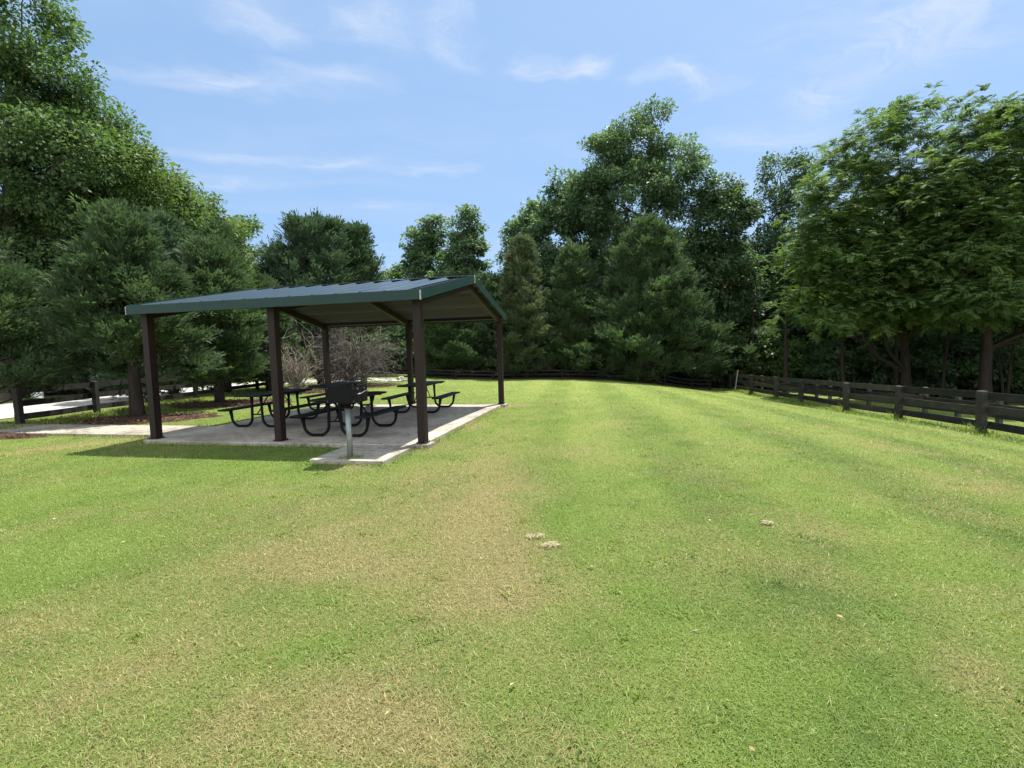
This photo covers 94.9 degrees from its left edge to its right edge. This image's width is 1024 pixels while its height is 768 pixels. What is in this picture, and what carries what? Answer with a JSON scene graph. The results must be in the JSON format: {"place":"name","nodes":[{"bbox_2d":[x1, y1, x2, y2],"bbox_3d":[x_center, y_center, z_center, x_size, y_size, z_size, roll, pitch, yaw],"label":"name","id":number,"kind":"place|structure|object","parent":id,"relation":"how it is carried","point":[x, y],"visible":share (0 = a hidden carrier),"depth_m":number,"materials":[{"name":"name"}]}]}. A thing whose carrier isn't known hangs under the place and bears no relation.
{"place":"outdoors","nodes":[
{"label":"outdoors","id":0,"kind":"place"},
{"bbox_2d":[0,424,213,437],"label":"path","id":1,"kind":"structure","parent":0,"point":[105,430],"depth_m":11.11,"materials":[{"name":"concrete"}]},
{"bbox_2d":[0,378,406,418],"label":"gravel road","id":2,"kind":"structure","parent":0,"point":[6,410],"depth_m":18.13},
{"bbox_2d":[31,392,43,398],"bbox_3d":[-20.779,0.549,20.574,1.100,0.620,0.110,1,5,29],"label":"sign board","id":3,"kind":"object","parent":2,"relation":"on","point":[35,395],"visible":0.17,"depth_m":20.35,"materials":[{"name":"white"}]},
{"bbox_2d":[144,404,500,448],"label":"pavement","id":4,"kind":"structure","parent":0,"point":[442,422],"depth_m":10.15,"materials":[{"name":"concrete"}]},
{"bbox_2d":[217,389,325,427],"bbox_3d":[-5.666,0.564,11.292,1.670,0.758,1.780,-1,4,13],"label":"picnic table","id":5,"kind":"object","parent":4,"relation":"on","point":[261,395],"visible":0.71,"depth_m":10.90,"materials":[{"name":"black metal"}]},
{"bbox_2d":[125,275,507,448],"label":"picnic pavilion","id":6,"kind":"structure","parent":4,"relation":"on","point":[417,303],"depth_m":9.49,"materials":[{"name":"brown paint"}]},
{"bbox_2d":[299,381,374,410],"bbox_3d":[-5.088,0.350,14.062,1.670,0.758,1.780,-1,4,10],"label":"picnic table","id":7,"kind":"object","parent":4,"relation":"on","point":[347,383],"visible":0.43,"depth_m":13.63,"materials":[{"name":"black metal"}]},
{"bbox_2d":[289,391,405,436],"bbox_3d":[-3.342,0.609,9.801,1.670,0.758,1.780,-1,4,12],"label":"picnic table","id":8,"kind":"object","parent":4,"relation":"on","point":[366,415],"visible":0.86,"depth_m":9.34,"materials":[{"name":"black metal"}]},
{"bbox_2d":[381,381,459,412],"bbox_3d":[-2.478,0.352,13.051,1.670,0.758,1.780,-1,4,10],"label":"picnic table","id":9,"kind":"object","parent":4,"relation":"on","point":[409,393],"visible":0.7,"depth_m":12.68,"materials":[{"name":"black metal"}]},
{"bbox_2d":[309,444,414,465],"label":"pavement","id":10,"kind":"structure","parent":0,"point":[383,453],"depth_m":7.55,"materials":[{"name":"concrete"}]},
{"bbox_2d":[326,384,367,456],"bbox_3d":[-2.533,0.705,7.388,0.524,1.385,0.440,-1,4,11],"label":"park grill","id":11,"kind":"object","parent":10,"relation":"on","point":[347,397],"visible":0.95,"depth_m":7.19,"materials":[{"name":"metal"}]},
{"bbox_2d":[0,369,1023,767],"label":"lawn","id":12,"kind":"structure","parent":0,"point":[660,493],"depth_m":3.29,"materials":[{"name":"green plant"}]},
{"bbox_2d":[0,212,54,395],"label":"cedar tree","id":13,"kind":"object","parent":12,"relation":"on","point":[20,254],"visible":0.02,"depth_m":23.50,"materials":[{"name":"green plant"}]},
{"bbox_2d":[1,342,89,394],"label":"shrub","id":14,"kind":"object","parent":12,"relation":"on","point":[69,379],"visible":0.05,"depth_m":22.92,"materials":[{"name":"green plant"}]},
{"bbox_2d":[0,236,110,403],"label":"cedar tree","id":15,"kind":"object","parent":12,"relation":"on","point":[18,314],"visible":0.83,"depth_m":12.53,"materials":[{"name":"green plant"}]},
{"bbox_2d":[3,262,111,393],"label":"cedar tree","id":16,"kind":"object","parent":12,"relation":"on","point":[62,392],"visible":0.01,"depth_m":24.68,"materials":[{"name":"green plant"}]},
{"bbox_2d":[0,0,145,399],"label":"broadleaf tree","id":17,"kind":"object","parent":12,"relation":"on","point":[24,110],"visible":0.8,"depth_m":21.29,"materials":[{"name":"green plant"}]},
{"bbox_2d":[6,201,142,394],"bbox_3d":[-21.998,-4.202,23.837,6.222,10.094,5.042,-3,4,-17],"label":"cedar tree","id":18,"kind":"object","parent":12,"relation":"on","point":[85,379],"visible":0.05,"depth_m":22.88,"materials":[{"name":"green plant"}]},
{"bbox_2d":[0,88,191,392],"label":"broadleaf tree","id":19,"kind":"object","parent":12,"relation":"on","point":[119,127],"visible":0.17,"depth_m":24.22,"materials":[{"name":"green plant"}]},
{"bbox_2d":[35,349,158,393],"bbox_3d":[-22.194,-1.339,24.964,7.055,4.235,4.674,-2,4,0],"label":"shrub","id":20,"kind":"object","parent":12,"relation":"on","point":[103,387],"visible":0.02,"depth_m":24.25,"materials":[{"name":"green plant"}]},
{"bbox_2d":[29,192,232,416],"bbox_3d":[-10.904,-2.037,13.746,4.447,6.622,4.356,-2,4,0],"label":"cedar tree","id":21,"kind":"object","parent":12,"relation":"on","point":[107,270],"visible":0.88,"depth_m":12.78,"materials":[{"name":"green plant"}]},
{"bbox_2d":[11,375,300,423],"bbox_3d":[-13.079,0.169,20.588,0.177,1.362,16.236,-1,4,1],"label":"board fence","id":22,"kind":"object","parent":12,"relation":"on","point":[21,416],"visible":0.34,"depth_m":14.73,"materials":[{"name":"brown wood"}]},
{"bbox_2d":[84,205,234,399],"bbox_3d":[-14.889,-3.289,20.455,6.382,8.373,5.629,-2,4,0],"label":"cedar tree","id":23,"kind":"object","parent":12,"relation":"on","point":[173,233],"visible":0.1,"depth_m":19.57,"materials":[{"name":"green plant"}]},
{"bbox_2d":[103,149,216,367],"bbox_3d":[-22.160,-6.824,28.571,8.583,14.653,7.584,-2,4,0],"label":"broadleaf tree","id":24,"kind":"object","parent":12,"relation":"on","point":[191,215],"visible":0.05,"depth_m":27.83,"materials":[{"name":"green plant"}]},
{"bbox_2d":[0,382,402,439],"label":"mulch","id":25,"kind":"object","parent":12,"relation":"on","point":[125,419],"visible":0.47,"depth_m":13.27,"materials":[{"name":"brown wood"}]},
{"bbox_2d":[302,326,355,382],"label":"dead bush","id":26,"kind":"object","parent":25,"relation":"on","point":[330,352],"visible":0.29,"depth_m":24.39,"materials":[{"name":"brown plant"}]},
{"bbox_2d":[157,230,269,402],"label":"cedar tree","id":27,"kind":"object","parent":12,"relation":"on","point":[210,261],"visible":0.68,"depth_m":16.47,"materials":[{"name":"green plant"}]},
{"bbox_2d":[158,215,269,392],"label":"cedar tree","id":28,"kind":"object","parent":12,"relation":"on","point":[211,227],"visible":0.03,"depth_m":21.81,"materials":[{"name":"green plant"}]},
{"bbox_2d":[181,181,255,278],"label":"broadleaf tree","id":29,"kind":"object","parent":12,"relation":"on","point":[238,233],"visible":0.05,"depth_m":32.15,"materials":[{"name":"green plant"}]},
{"bbox_2d":[222,214,265,273],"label":"broadleaf tree","id":30,"kind":"object","parent":12,"relation":"on","point":[256,227],"depth_m":37.11,"materials":[{"name":"green plant"}]},
{"bbox_2d":[232,267,303,390],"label":"cedar tree","id":31,"kind":"object","parent":12,"relation":"on","point":[265,281],"visible":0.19,"depth_m":22.33,"materials":[{"name":"green plant"}]},
{"bbox_2d":[263,316,323,388],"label":"dead bush","id":32,"kind":"object","parent":12,"relation":"on","point":[294,376],"visible":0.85,"depth_m":20.84,"materials":[{"name":"plant"}]},
{"bbox_2d":[281,333,316,376],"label":"shrub","id":33,"kind":"object","parent":12,"relation":"on","point":[299,336],"visible":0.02,"depth_m":36.51,"materials":[{"name":"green plant"}]},
{"bbox_2d":[246,206,384,384],"bbox_3d":[-10.482,-4.574,26.069,7.217,9.895,5.456,-5,6,-43],"label":"cedar tree","id":34,"kind":"object","parent":12,"relation":"on","point":[301,259],"visible":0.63,"depth_m":24.64,"materials":[{"name":"green plant"}]},
{"bbox_2d":[288,325,413,388],"bbox_3d":[-8.303,-1.667,23.926,6.652,6.286,7.704,-2,4,0],"label":"dead bush","id":35,"kind":"object","parent":12,"relation":"on","point":[350,367],"visible":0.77,"depth_m":24.04,"materials":[{"name":"brown plant"}]},
{"bbox_2d":[336,220,404,382],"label":"cedar tree","id":36,"kind":"object","parent":12,"relation":"on","point":[362,254],"visible":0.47,"depth_m":26.56,"materials":[{"name":"green plant"}]},
{"bbox_2d":[338,330,414,374],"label":"shrub","id":37,"kind":"object","parent":12,"relation":"on","point":[403,355],"visible":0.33,"depth_m":39.09,"materials":[{"name":"brown plant"}]},
{"bbox_2d":[376,262,408,369],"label":"broadleaf tree","id":38,"kind":"object","parent":12,"relation":"on","point":[396,272],"visible":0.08,"depth_m":48.62,"materials":[{"name":"green plant"}]},
{"bbox_2d":[389,213,452,370],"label":"broadleaf tree","id":39,"kind":"object","parent":12,"relation":"on","point":[421,254],"visible":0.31,"depth_m":43.25,"materials":[{"name":"green plant"}]},
{"bbox_2d":[412,275,487,376],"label":"cedar tree","id":40,"kind":"object","parent":12,"relation":"on","point":[446,348],"visible":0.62,"depth_m":34.37,"materials":[{"name":"green plant"}]},
{"bbox_2d":[424,203,494,373],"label":"broadleaf tree","id":41,"kind":"object","parent":12,"relation":"on","point":[466,245],"visible":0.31,"depth_m":40.35,"materials":[{"name":"green plant"}]},
{"bbox_2d":[460,270,521,377],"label":"cedar tree","id":42,"kind":"object","parent":12,"relation":"on","point":[490,283],"visible":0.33,"depth_m":35.77,"materials":[{"name":"green plant"}]},
{"bbox_2d":[52,399,936,750],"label":"fallen leaves","id":43,"kind":"object","parent":12,"relation":"on","point":[658,555],"visible":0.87,"depth_m":2.85,"materials":[{"name":"brown plant"}]},
{"bbox_2d":[479,336,538,375],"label":"shrub","id":44,"kind":"object","parent":12,"relation":"on","point":[515,351],"visible":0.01,"depth_m":41.19,"materials":[{"name":"green plant"}]},
{"bbox_2d":[314,367,710,389],"bbox_3d":[0.054,-0.178,33.667,28.404,2.554,0.162,-2,4,0],"label":"board fence","id":45,"kind":"object","parent":12,"relation":"on","point":[596,375],"visible":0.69,"depth_m":33.56,"materials":[{"name":"brown wood"}]},
{"bbox_2d":[481,233,561,376],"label":"cedar tree","id":46,"kind":"object","parent":12,"relation":"on","point":[523,308],"visible":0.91,"depth_m":33.81,"materials":[{"name":"green plant"}]},
{"bbox_2d":[493,195,556,305],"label":"broadleaf tree","id":47,"kind":"object","parent":12,"relation":"on","point":[516,226],"visible":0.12,"depth_m":46.24,"materials":[{"name":"green plant"}]},
{"bbox_2d":[525,533,544,538],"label":"grass clump","id":48,"kind":"object","parent":12,"relation":"on","point":[534,535],"visible":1,"depth_m":4.17,"materials":[{"name":"beige plant"}]},
{"bbox_2d":[537,541,560,547],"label":"grass clump","id":49,"kind":"object","parent":12,"relation":"on","point":[555,543],"visible":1,"depth_m":3.97,"materials":[{"name":"beige plant"}]},
{"bbox_2d":[519,338,582,373],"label":"shrub","id":50,"kind":"object","parent":12,"relation":"on","point":[544,372],"depth_m":42.05,"materials":[{"name":"green plant"}]},
{"bbox_2d":[525,165,618,372],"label":"broadleaf tree","id":51,"kind":"object","parent":12,"relation":"on","point":[557,217],"visible":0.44,"depth_m":41.92,"materials":[{"name":"green plant"}]},
{"bbox_2d":[536,237,613,376],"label":"cedar tree","id":52,"kind":"object","parent":12,"relation":"on","point":[571,272],"visible":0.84,"depth_m":34.41,"materials":[{"name":"green plant"}]},
{"bbox_2d":[143,196,1022,389],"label":"woods","id":53,"kind":"object","parent":12,"relation":"on","point":[351,335],"visible":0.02,"depth_m":51.79,"materials":[{"name":"green plant"}]},
{"bbox_2d":[578,336,636,377],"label":"shrub","id":54,"kind":"object","parent":12,"relation":"on","point":[609,373],"visible":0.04,"depth_m":40.92,"materials":[{"name":"green plant"}]},
{"bbox_2d":[582,215,635,355],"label":"broadleaf tree","id":55,"kind":"object","parent":12,"relation":"on","point":[595,252],"visible":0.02,"depth_m":45.22,"materials":[{"name":"green plant"}]},
{"bbox_2d":[560,92,717,379],"bbox_3d":[10.870,-11.936,40.248,13.642,24.138,9.919,-2,4,0],"label":"broadleaf tree","id":56,"kind":"object","parent":12,"relation":"on","point":[652,180],"visible":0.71,"depth_m":38.52,"materials":[{"name":"green plant"}]},
{"bbox_2d":[558,213,780,383],"bbox_3d":[10.199,-6.015,33.401,13.367,12.707,12.009,3,6,45],"label":"cedar tree","id":57,"kind":"object","parent":12,"relation":"on","point":[644,321],"visible":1,"depth_m":32.40,"materials":[{"name":"green plant"}]},
{"bbox_2d":[659,225,743,356],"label":"broadleaf tree","id":58,"kind":"object","parent":12,"relation":"on","point":[702,273],"visible":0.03,"depth_m":44.29,"materials":[{"name":"green plant"}]},
{"bbox_2d":[669,348,736,386],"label":"shrub","id":59,"kind":"object","parent":12,"relation":"on","point":[684,373],"visible":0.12,"depth_m":39.52,"materials":[{"name":"green plant"}]},
{"bbox_2d":[683,326,769,387],"bbox_3d":[16.724,-2.453,37.676,7.840,6.151,5.045,-2,4,0],"label":"shrub","id":60,"kind":"object","parent":12,"relation":"on","point":[716,370],"visible":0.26,"depth_m":36.99,"materials":[{"name":"green plant"}]},
{"bbox_2d":[682,166,772,387],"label":"broadleaf tree","id":61,"kind":"object","parent":12,"relation":"on","point":[718,203],"visible":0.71,"depth_m":36.66,"materials":[{"name":"green plant"}]},
{"bbox_2d":[751,270,759,388],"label":"tree trunk","id":62,"kind":"object","parent":12,"relation":"on","point":[753,354],"visible":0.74,"depth_m":35.82,"materials":[{"name":"brown plant"}]},
{"bbox_2d":[712,231,800,374],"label":"broadleaf tree","id":63,"kind":"object","parent":12,"relation":"on","point":[758,249],"visible":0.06,"depth_m":44.63,"materials":[{"name":"green plant"}]},
{"bbox_2d":[760,520,775,525],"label":"grass clump","id":64,"kind":"object","parent":12,"relation":"on","point":[767,522],"visible":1,"depth_m":4.39,"materials":[{"name":"beige plant"}]},
{"bbox_2d":[727,323,809,388],"bbox_3d":[20.016,-2.046,37.127,6.656,5.532,4.958,-2,4,0],"label":"shrub","id":65,"kind":"object","parent":12,"relation":"on","point":[769,344],"visible":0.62,"depth_m":36.12,"materials":[{"name":"green plant"}]},
{"bbox_2d":[770,261,787,392],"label":"tree trunk","id":66,"kind":"object","parent":12,"relation":"on","point":[785,366],"visible":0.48,"depth_m":31.88,"materials":[{"name":"brown plant"}]},
{"bbox_2d":[738,146,825,366],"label":"broadleaf tree","id":67,"kind":"object","parent":12,"relation":"on","point":[782,204],"visible":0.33,"depth_m":42.45,"materials":[{"name":"green plant"}]},
{"bbox_2d":[756,213,864,354],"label":"broadleaf tree","id":68,"kind":"object","parent":12,"relation":"on","point":[790,331],"visible":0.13,"depth_m":37.62,"materials":[{"name":"green plant"}]},
{"bbox_2d":[765,335,860,391],"bbox_3d":[22.848,-1.480,35.875,6.830,4.719,4.527,-2,4,0],"label":"shrub","id":69,"kind":"object","parent":12,"relation":"on","point":[800,355],"visible":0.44,"depth_m":35.42,"materials":[{"name":"green plant"}]},
{"bbox_2d":[838,246,845,391],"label":"tree trunk","id":70,"kind":"object","parent":12,"relation":"on","point":[842,366],"visible":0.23,"depth_m":29.95,"materials":[{"name":"brown plant"}]},
{"bbox_2d":[796,328,899,393],"bbox_3d":[24.722,-1.605,34.186,7.424,5.261,5.239,-2,4,0],"label":"shrub","id":71,"kind":"object","parent":12,"relation":"on","point":[850,370],"visible":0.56,"depth_m":33.42,"materials":[{"name":"green plant"}]},
{"bbox_2d":[800,193,926,379],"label":"broadleaf tree","id":72,"kind":"object","parent":12,"relation":"on","point":[862,329],"visible":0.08,"depth_m":34.10,"materials":[{"name":"green plant"}]},
{"bbox_2d":[761,81,986,398],"bbox_3d":[20.249,-7.227,25.733,13.284,17.445,8.279,-2,4,0],"label":"feather leaf tree","id":73,"kind":"object","parent":12,"relation":"on","point":[877,282],"visible":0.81,"depth_m":24.87,"materials":[{"name":"green plant"}]},
{"bbox_2d":[728,373,1023,434],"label":"board fence","id":74,"kind":"object","parent":12,"relation":"on","point":[981,409],"visible":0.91,"depth_m":15.87,"materials":[{"name":"brown wood"}]},
{"bbox_2d":[761,376,1023,422],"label":"board fence","id":75,"kind":"object","parent":12,"relation":"on","point":[998,418],"visible":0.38,"depth_m":18.26,"materials":[{"name":"brown wood"}]},
{"bbox_2d":[893,268,898,392],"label":"tree trunk","id":76,"kind":"object","parent":12,"relation":"on","point":[896,375],"visible":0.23,"depth_m":29.98,"materials":[{"name":"brown plant"}]},
{"bbox_2d":[845,330,955,392],"bbox_3d":[27.237,-1.774,32.859,7.449,5.864,4.910,-2,4,0],"label":"shrub","id":77,"kind":"object","parent":12,"relation":"on","point":[891,345],"visible":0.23,"depth_m":32.30,"materials":[{"name":"green plant"}]},
{"bbox_2d":[876,321,1000,396],"bbox_3d":[28.300,-1.466,31.015,7.159,5.427,4.698,-1,4,13],"label":"shrub","id":78,"kind":"object","parent":12,"relation":"on","point":[919,350],"visible":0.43,"depth_m":30.23,"materials":[{"name":"green plant"}]},
{"bbox_2d":[939,316,951,397],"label":"tree trunk","id":79,"kind":"object","parent":12,"relation":"on","point":[944,368],"visible":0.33,"depth_m":26.01,"materials":[{"name":"brown plant"}]},
{"bbox_2d":[869,209,1022,395],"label":"broadleaf tree","id":80,"kind":"object","parent":12,"relation":"on","point":[959,352],"visible":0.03,"depth_m":31.02,"materials":[{"name":"green plant"}]},
{"bbox_2d":[872,83,1023,403],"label":"feather leaf tree","id":81,"kind":"object","parent":12,"relation":"on","point":[989,265],"visible":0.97,"depth_m":21.93,"materials":[{"name":"green plant"}]},
{"bbox_2d":[911,327,1023,398],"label":"shrub","id":82,"kind":"object","parent":12,"relation":"on","point":[933,363],"visible":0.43,"depth_m":29.27,"materials":[{"name":"green plant"}]},
{"bbox_2d":[950,178,1023,387],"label":"broadleaf tree","id":83,"kind":"object","parent":12,"relation":"on","point":[1010,327],"visible":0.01,"depth_m":30.53,"materials":[{"name":"green plant"}]},
{"bbox_2d":[951,332,1023,394],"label":"shrub","id":84,"kind":"object","parent":12,"relation":"on","point":[1019,366],"visible":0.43,"depth_m":28.59,"materials":[{"name":"green plant"}]},
{"bbox_2d":[997,321,1004,393],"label":"tree trunk","id":85,"kind":"object","parent":12,"relation":"on","point":[1001,374],"visible":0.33,"depth_m":25.04,"materials":[{"name":"brown plant"}]},
{"bbox_2d":[992,340,1023,394],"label":"shrub","id":86,"kind":"object","parent":12,"relation":"on","point":[1014,357],"visible":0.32,"depth_m":28.64,"materials":[{"name":"green plant"}]},
{"bbox_2d":[1004,321,1016,404],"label":"tree trunk","id":87,"kind":"object","parent":12,"relation":"on","point":[1009,375],"visible":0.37,"depth_m":24.55,"materials":[{"name":"brown plant"}]},
{"bbox_2d":[0,0,1023,279],"label":"sky","id":88,"kind":"structure","parent":0,"point":[388,115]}
]}

